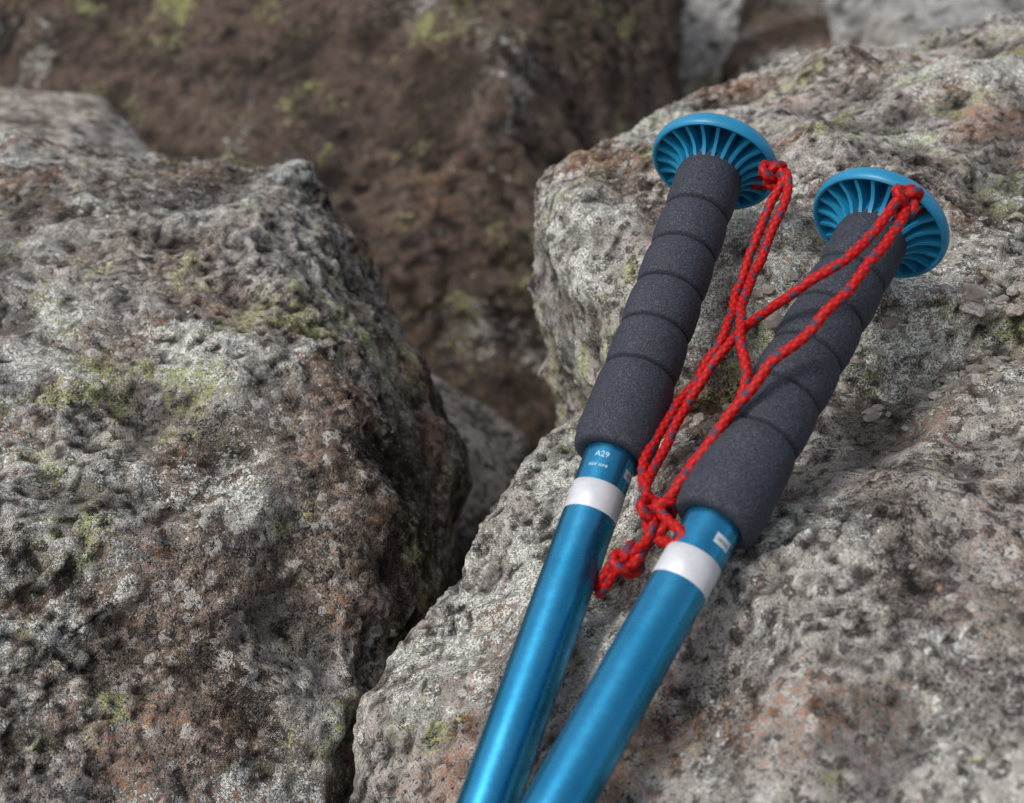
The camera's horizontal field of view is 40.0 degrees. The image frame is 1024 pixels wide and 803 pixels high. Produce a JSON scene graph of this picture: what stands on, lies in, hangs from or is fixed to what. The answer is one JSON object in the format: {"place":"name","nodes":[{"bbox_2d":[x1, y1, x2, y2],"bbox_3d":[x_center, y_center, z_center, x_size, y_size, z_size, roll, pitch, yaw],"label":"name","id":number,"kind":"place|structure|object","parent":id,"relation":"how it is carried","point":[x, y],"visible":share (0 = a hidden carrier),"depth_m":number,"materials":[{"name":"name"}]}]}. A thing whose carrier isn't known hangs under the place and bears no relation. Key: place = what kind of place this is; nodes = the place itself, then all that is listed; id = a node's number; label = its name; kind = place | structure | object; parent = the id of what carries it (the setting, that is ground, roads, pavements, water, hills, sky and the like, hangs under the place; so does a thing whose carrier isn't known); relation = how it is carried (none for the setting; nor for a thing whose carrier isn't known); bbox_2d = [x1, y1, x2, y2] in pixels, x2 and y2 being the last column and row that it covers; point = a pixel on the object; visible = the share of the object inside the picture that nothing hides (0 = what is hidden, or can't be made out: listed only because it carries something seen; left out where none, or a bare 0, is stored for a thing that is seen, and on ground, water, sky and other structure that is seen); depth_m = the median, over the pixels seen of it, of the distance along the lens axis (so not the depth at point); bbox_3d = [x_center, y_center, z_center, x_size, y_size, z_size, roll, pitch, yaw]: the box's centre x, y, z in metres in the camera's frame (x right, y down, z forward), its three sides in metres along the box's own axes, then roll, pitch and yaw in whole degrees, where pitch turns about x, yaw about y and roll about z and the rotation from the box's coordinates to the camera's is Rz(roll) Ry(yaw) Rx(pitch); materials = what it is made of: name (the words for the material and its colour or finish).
{"place":"outdoors","nodes":[
{"label":"outdoors","id":0,"kind":"place"},
{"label":"ground","id":1,"kind":"structure","parent":0,"visible":0},
{"bbox_2d":[0,87,149,157],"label":"pale boulder","id":2,"kind":"object","parent":1,"relation":"on","point":[71,119],"visible":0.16,"depth_m":1.31,"materials":[{"name":"grey stone"}]},
{"bbox_2d":[0,129,472,802],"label":"lichen boulder","id":3,"kind":"object","parent":1,"relation":"on","point":[236,483],"visible":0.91,"depth_m":0.71,"materials":[{"name":"grey stone"}]},
{"bbox_2d":[0,0,684,454],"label":"brown boulder","id":4,"kind":"object","parent":1,"relation":"on","point":[432,140],"visible":0.36,"depth_m":1.87,"materials":[{"name":"brown stone"}]},
{"bbox_2d":[431,376,529,578],"bbox_3d":[-0.065,0.248,1.359,0.183,0.626,0.514,0,30,0],"label":"rock","id":5,"kind":"object","parent":1,"relation":"on","point":[496,444],"visible":0.13,"depth_m":1.17,"materials":[{"name":"grey stone"}]},
{"bbox_2d":[349,358,1023,802],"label":"lichen boulder","id":6,"kind":"object","parent":1,"relation":"on","point":[873,668],"visible":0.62,"depth_m":0.55,"materials":[{"name":"grey stone"}]},
{"bbox_2d":[456,113,775,802],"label":"trekking pole","id":7,"kind":"object","parent":6,"relation":"on","point":[706,166],"visible":0.98,"depth_m":0.61,"materials":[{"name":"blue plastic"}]},
{"bbox_2d":[595,159,792,598],"bbox_3d":[0.097,-0.018,0.633,0.044,0.128,0.215,12,32,20],"label":"wrist cord","id":8,"kind":"object","parent":7,"relation":"hanging from","point":[776,177],"visible":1,"depth_m":0.63,"materials":[{"name":"red fabric"}]},
{"bbox_2d":[420,157,1023,751],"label":"stone chips","id":9,"kind":"object","parent":6,"relation":"on","point":[974,297],"visible":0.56,"depth_m":0.66,"materials":[{"name":"grey stone"}]},
{"bbox_2d":[521,167,949,802],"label":"trekking pole","id":10,"kind":"object","parent":6,"relation":"on","point":[735,485],"visible":0.9,"depth_m":0.56,"materials":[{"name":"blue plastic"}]},
{"bbox_2d":[594,184,924,591],"bbox_3d":[0.108,-0.012,0.603,0.191,0.145,0.059,-26,39,-37],"label":"wrist cord","id":11,"kind":"object","parent":10,"relation":"attached to","point":[902,207],"visible":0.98,"depth_m":0.58,"materials":[{"name":"red fabric"}]},
{"bbox_2d":[680,0,742,96],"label":"grey boulder","id":12,"kind":"object","parent":1,"relation":"on","point":[710,31],"visible":0.08,"depth_m":2.79,"materials":[{"name":"grey stone"}]},
{"bbox_2d":[526,11,1023,426],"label":"lichen boulder","id":13,"kind":"object","parent":1,"relation":"on","point":[936,113],"visible":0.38,"depth_m":0.78,"materials":[{"name":"grey stone"}]},
{"bbox_2d":[720,0,832,83],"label":"boulder","id":14,"kind":"object","parent":1,"relation":"on","point":[769,31],"visible":0.04,"depth_m":2.46,"materials":[{"name":"stone"}]},
{"bbox_2d":[821,0,1023,48],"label":"grey boulder","id":15,"kind":"object","parent":1,"relation":"on","point":[864,24],"visible":0.14,"depth_m":2.31,"materials":[{"name":"grey stone"}]}
]}

